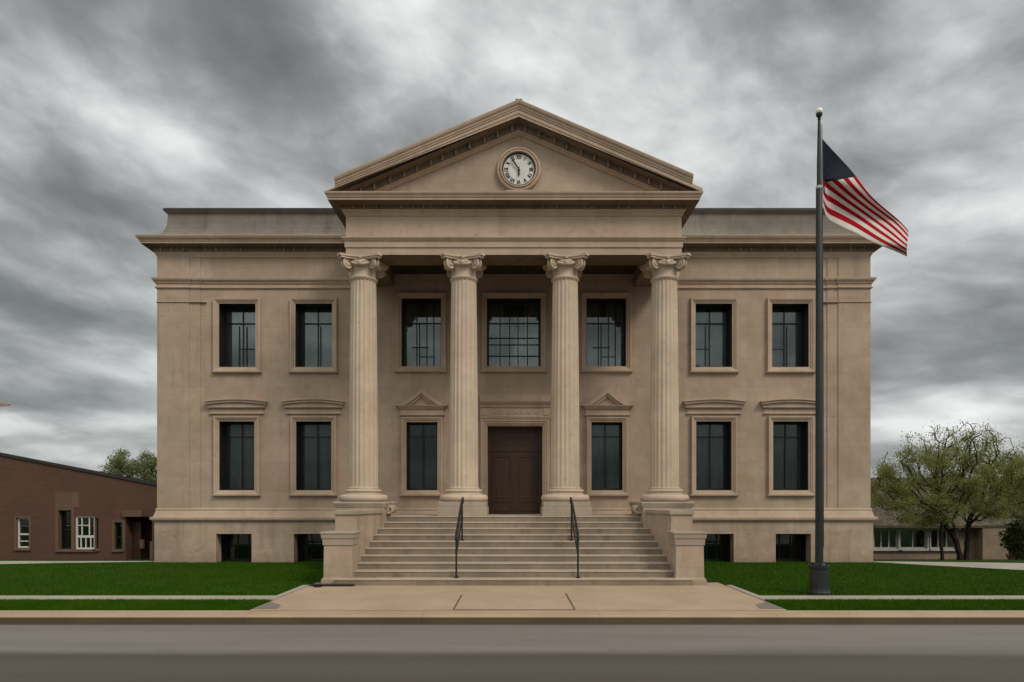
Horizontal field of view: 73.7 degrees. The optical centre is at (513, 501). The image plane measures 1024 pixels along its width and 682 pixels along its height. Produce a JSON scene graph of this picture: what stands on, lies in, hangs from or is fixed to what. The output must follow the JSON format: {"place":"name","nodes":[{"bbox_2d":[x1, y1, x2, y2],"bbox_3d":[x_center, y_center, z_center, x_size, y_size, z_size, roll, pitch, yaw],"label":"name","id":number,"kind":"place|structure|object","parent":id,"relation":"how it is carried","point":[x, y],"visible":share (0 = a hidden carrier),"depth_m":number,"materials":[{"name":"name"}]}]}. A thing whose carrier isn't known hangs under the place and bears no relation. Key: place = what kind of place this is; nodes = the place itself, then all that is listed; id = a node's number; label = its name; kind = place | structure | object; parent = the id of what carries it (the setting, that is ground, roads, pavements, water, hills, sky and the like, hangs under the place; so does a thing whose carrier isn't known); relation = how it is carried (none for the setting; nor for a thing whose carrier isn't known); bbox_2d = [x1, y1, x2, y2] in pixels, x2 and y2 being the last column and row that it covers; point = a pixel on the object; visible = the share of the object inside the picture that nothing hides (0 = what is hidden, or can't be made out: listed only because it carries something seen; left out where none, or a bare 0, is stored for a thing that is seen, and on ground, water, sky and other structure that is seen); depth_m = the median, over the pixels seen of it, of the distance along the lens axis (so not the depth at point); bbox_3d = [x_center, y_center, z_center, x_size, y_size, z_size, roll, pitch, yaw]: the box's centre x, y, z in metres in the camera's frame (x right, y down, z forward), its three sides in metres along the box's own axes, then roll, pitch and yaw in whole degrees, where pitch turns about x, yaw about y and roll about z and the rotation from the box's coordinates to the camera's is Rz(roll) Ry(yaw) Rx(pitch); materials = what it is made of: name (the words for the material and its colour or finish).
{"place":"outdoors","nodes":[
{"label":"outdoors","id":0,"kind":"place"},
{"bbox_2d":[0,561,153,563],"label":"path","id":1,"kind":"structure","parent":0,"point":[16,562],"depth_m":21.05,"materials":[{"name":"grey concrete"}]},
{"bbox_2d":[0,598,272,609],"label":"verge grass","id":2,"kind":"structure","parent":0,"point":[122,604],"depth_m":12.16,"materials":[{"name":"green plant"}]},
{"bbox_2d":[0,561,323,595],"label":"lawn grass","id":3,"kind":"structure","parent":0,"point":[32,569],"depth_m":16.44,"materials":[{"name":"green plant"}]},
{"bbox_2d":[310,584,354,586],"bbox_3d":[-3.973,1.823,14.890,0.947,0.075,0.380,0,0,0],"label":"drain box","id":4,"kind":"object","parent":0,"point":[317,585],"visible":0.91,"depth_m":14.86,"materials":[{"name":"metal"}]},
{"bbox_2d":[0,625,1023,681],"bbox_3d":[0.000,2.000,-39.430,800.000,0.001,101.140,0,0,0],"label":"road","id":5,"kind":"structure","parent":0,"point":[511,653],"depth_m":8.99,"materials":[{"name":"grey asphalt"}]},
{"bbox_2d":[0,610,1023,624],"bbox_3d":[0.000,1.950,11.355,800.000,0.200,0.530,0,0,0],"label":"kerb","id":6,"kind":"structure","parent":5,"relation":"on","point":[511,617],"depth_m":11.12,"materials":[{"name":"concrete"}]},
{"bbox_2d":[0,556,1023,609],"bbox_3d":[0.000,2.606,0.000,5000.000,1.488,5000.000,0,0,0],"label":"ground","id":7,"kind":"structure","parent":0,"point":[707,578],"depth_m":17.23,"materials":[{"name":"green plant"}]},
{"bbox_2d":[0,452,156,559],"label":"brick building","id":8,"kind":"structure","parent":7,"relation":"on","point":[52,511],"depth_m":36.00,"materials":[{"name":"brick"}]},
{"bbox_2d":[13,516,30,550],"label":"window","id":9,"kind":"structure","parent":8,"relation":"in","point":[17,547],"depth_m":35.98,"materials":[{"name":"white stone"}]},
{"bbox_2d":[55,508,73,551],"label":"window","id":10,"kind":"structure","parent":8,"relation":"in","point":[59,512],"depth_m":35.98,"materials":[{"name":"brown stone"}]},
{"bbox_2d":[72,516,95,551],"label":"window","id":11,"kind":"structure","parent":8,"relation":"in","point":[77,536],"depth_m":36.08,"materials":[{"name":"white wood"}]},
{"bbox_2d":[93,518,99,550],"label":"window","id":12,"kind":"structure","parent":8,"relation":"in","point":[96,519],"depth_m":36.00,"materials":[{"name":"brown stone"}]},
{"bbox_2d":[112,520,124,551],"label":"window","id":13,"kind":"structure","parent":8,"relation":"in","point":[115,523],"depth_m":35.98,"materials":[{"name":"brown stone"}]},
{"bbox_2d":[97,447,144,479],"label":"tree","id":14,"kind":"object","parent":7,"relation":"on","point":[116,465],"visible":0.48,"depth_m":57.23,"materials":[{"name":"green plant"}]},
{"bbox_2d":[127,449,156,481],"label":"tree","id":15,"kind":"object","parent":7,"relation":"on","point":[149,473],"visible":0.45,"depth_m":59.49,"materials":[{"name":"green plant"}]},
{"bbox_2d":[135,99,881,562],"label":"courthouse","id":16,"kind":"structure","parent":7,"relation":"on","point":[517,307],"depth_m":20.95,"materials":[{"name":"stone"}]},
{"bbox_2d":[215,533,251,562],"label":"basement window","id":17,"kind":"structure","parent":16,"relation":"in","point":[221,539],"depth_m":21.50,"materials":[{"name":"stone"}]},
{"bbox_2d":[203,398,267,496],"bbox_3d":[-8.509,-1.603,21.174,1.914,3.105,0.748,0,0,0],"label":"window","id":18,"kind":"structure","parent":16,"relation":"in","point":[228,437],"depth_m":21.00,"materials":[{"name":"stone"}]},
{"bbox_2d":[211,298,261,373],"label":"window","id":19,"kind":"structure","parent":16,"relation":"in","point":[227,312],"depth_m":21.29,"materials":[{"name":"stone"}]},
{"bbox_2d":[293,533,323,561],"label":"basement window","id":20,"kind":"structure","parent":16,"relation":"in","point":[298,545],"depth_m":21.56,"materials":[{"name":"stone"}]},
{"bbox_2d":[288,298,337,373],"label":"window","id":21,"kind":"structure","parent":16,"relation":"in","point":[310,307],"depth_m":21.43,"materials":[{"name":"stone"}]},
{"bbox_2d":[281,398,344,496],"bbox_3d":[-6.147,-1.603,21.175,1.914,3.105,0.750,0,0,0],"label":"window","id":22,"kind":"structure","parent":16,"relation":"in","point":[304,437],"depth_m":21.00,"materials":[{"name":"stone"}]},
{"bbox_2d":[395,293,446,372],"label":"window","id":23,"kind":"structure","parent":16,"relation":"in","point":[408,347],"depth_m":21.37,"materials":[{"name":"stone"}]},
{"bbox_2d":[396,389,447,496],"bbox_3d":[-2.822,-1.753,21.145,1.600,3.406,0.650,0,0,0],"label":"window","id":24,"kind":"structure","parent":16,"relation":"in","point":[421,403],"depth_m":20.96,"materials":[{"name":"stone"}]},
{"bbox_2d":[481,293,546,372],"bbox_3d":[0.000,-5.206,21.220,2.262,2.700,0.659,0,0,0],"label":"window","id":25,"kind":"structure","parent":16,"relation":"in","point":[534,323],"depth_m":21.37,"materials":[{"name":"stone"}]},
{"bbox_2d":[480,395,550,513],"bbox_3d":[0.049,-1.199,21.075,2.151,4.187,0.750,0,0,0],"label":"doorway","id":26,"kind":"structure","parent":16,"relation":"in","point":[515,429],"depth_m":21.33,"materials":[{"name":"wood"}]},
{"bbox_2d":[580,293,632,372],"bbox_3d":[2.844,-5.206,21.219,1.825,2.700,0.657,0,0,0],"label":"window","id":27,"kind":"structure","parent":16,"relation":"in","point":[618,323],"depth_m":21.37,"materials":[{"name":"glass"}]},
{"bbox_2d":[581,389,632,496],"bbox_3d":[2.866,-1.753,21.140,1.600,3.406,0.640,0,0,0],"label":"window","id":28,"kind":"structure","parent":16,"relation":"in","point":[607,403],"depth_m":20.97,"materials":[{"name":"stone"}]},
{"bbox_2d":[689,298,738,373],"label":"window","id":29,"kind":"structure","parent":16,"relation":"in","point":[724,311],"depth_m":21.33,"materials":[{"name":"stone"}]},
{"bbox_2d":[682,398,746,496],"bbox_3d":[6.147,-1.603,21.172,1.914,3.105,0.744,0,0,0],"label":"window","id":30,"kind":"structure","parent":16,"relation":"in","point":[722,437],"depth_m":21.06,"materials":[{"name":"stone"}]},
{"bbox_2d":[703,533,734,561],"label":"basement window","id":31,"kind":"structure","parent":16,"relation":"in","point":[729,545],"depth_m":21.41,"materials":[{"name":"stone"}]},
{"bbox_2d":[759,398,814,496],"bbox_3d":[8.509,-1.603,21.172,1.914,3.105,0.745,0,0,0],"label":"window","id":32,"kind":"structure","parent":16,"relation":"in","point":[798,437],"depth_m":21.11,"materials":[{"name":"stone"}]},
{"bbox_2d":[766,298,814,373],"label":"window","id":33,"kind":"structure","parent":16,"relation":"in","point":[790,307],"depth_m":21.35,"materials":[{"name":"glass"}]},
{"bbox_2d":[775,533,811,561],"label":"basement window","id":34,"kind":"structure","parent":16,"relation":"in","point":[805,539],"depth_m":21.44,"materials":[{"name":"metal"}]},
{"bbox_2d":[320,502,707,585],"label":"entrance stairs","id":35,"kind":"structure","parent":7,"relation":"on","point":[641,544],"depth_m":16.04,"materials":[{"name":"stone"}]},
{"bbox_2d":[454,497,463,577],"bbox_3d":[-1.285,0.794,16.210,0.110,1.839,2.147,0,0,0],"label":"handrail","id":36,"kind":"object","parent":35,"relation":"on","point":[457,535],"visible":0.98,"depth_m":15.92,"materials":[{"name":"metal"}]},
{"bbox_2d":[569,497,579,577],"bbox_3d":[1.435,0.794,16.210,0.110,1.839,2.147,0,0,0],"label":"handrail","id":37,"kind":"object","parent":35,"relation":"on","point":[576,533],"visible":0.98,"depth_m":15.89,"materials":[{"name":"metal"}]},
{"bbox_2d":[251,582,785,609],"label":"forecourt","id":38,"kind":"structure","parent":7,"relation":"on","point":[713,596],"depth_m":13.02,"materials":[{"name":"beige concrete"}]},
{"bbox_2d":[808,107,830,594],"bbox_3d":[6.093,-2.978,13.620,0.430,9.756,0.430,0,0,0],"label":"flagpole","id":39,"kind":"object","parent":7,"relation":"on","point":[819,578],"visible":0.98,"depth_m":13.56,"materials":[{"name":"grey metal"}]},
{"bbox_2d":[822,139,908,255],"bbox_3d":[7.103,-6.120,13.770,1.980,2.210,0.349,0,0,-7],"label":"flag","id":40,"kind":"object","parent":39,"relation":"attached to","point":[851,203],"visible":1,"depth_m":13.75,"materials":[{"name":"fabric"}]},
{"bbox_2d":[871,420,1003,559],"bbox_3d":[18.209,-0.515,30.042,5.964,6.277,4.553,0,0,0],"label":"tree","id":41,"kind":"object","parent":7,"relation":"on","point":[934,462],"visible":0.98,"depth_m":29.43,"materials":[{"name":"green plant"}]},
{"bbox_2d":[914,469,968,559],"bbox_3d":[18.153,0.572,29.160,1.978,3.978,2.097,0,0,-16],"label":"tree","id":42,"kind":"object","parent":7,"relation":"on","point":[944,499],"visible":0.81,"depth_m":29.11,"materials":[{"name":"green plant"}]},
{"bbox_2d":[871,478,1022,558],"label":"stone house","id":43,"kind":"structure","parent":7,"relation":"on","point":[904,541],"depth_m":38.00,"materials":[{"name":"beige stone"}]},
{"bbox_2d":[873,528,899,550],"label":"window","id":44,"kind":"structure","parent":43,"relation":"in","point":[896,548],"depth_m":38.09,"materials":[{"name":"paint"}]},
{"bbox_2d":[899,528,928,550],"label":"window","id":45,"kind":"structure","parent":43,"relation":"in","point":[926,533],"depth_m":37.98,"materials":[{"name":"paint"}]},
{"bbox_2d":[929,528,957,550],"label":"window","id":46,"kind":"structure","parent":43,"relation":"in","point":[937,548],"depth_m":38.09,"materials":[{"name":"paint"}]},
{"bbox_2d":[1008,528,1019,558],"bbox_3d":[27.926,2.335,38.230,0.792,2.138,0.060,0,0,0],"label":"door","id":47,"kind":"structure","parent":43,"relation":"in","point":[1008,528],"depth_m":38.20,"materials":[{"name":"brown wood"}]},
{"bbox_2d":[929,418,1023,559],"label":"tree","id":48,"kind":"object","parent":7,"relation":"on","point":[1013,486],"visible":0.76,"depth_m":29.78,"materials":[{"name":"green plant"}]},
{"bbox_2d":[997,514,1023,559],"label":"shrub","id":49,"kind":"object","parent":7,"relation":"on","point":[1017,544],"visible":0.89,"depth_m":34.43,"materials":[{"name":"green plant"}]},
{"bbox_2d":[998,452,1023,529],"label":"tree","id":50,"kind":"object","parent":7,"relation":"on","point":[1018,508],"visible":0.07,"depth_m":33.33,"materials":[{"name":"green plant"}]},
{"bbox_2d":[0,595,1023,600],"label":"sidewalk","id":51,"kind":"structure","parent":0,"point":[260,597],"depth_m":13.24,"materials":[{"name":"grey concrete"}]},
{"bbox_2d":[0,0,1023,478],"label":"sky","id":52,"kind":"structure","parent":0,"point":[114,114],"materials":[{"name":"grey"}]},
{"bbox_2d":[704,561,1023,595],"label":"lawn grass","id":53,"kind":"structure","parent":0,"point":[892,590],"depth_m":16.30,"materials":[{"name":"green plant"}]},
{"bbox_2d":[765,597,1023,609],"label":"verge grass","id":54,"kind":"structure","parent":0,"point":[903,604],"depth_m":12.16,"materials":[{"name":"green plant"}]},
{"bbox_2d":[873,561,1023,569],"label":"path","id":55,"kind":"structure","parent":0,"point":[1016,566],"depth_m":20.05,"materials":[{"name":"grey concrete"}]}
]}

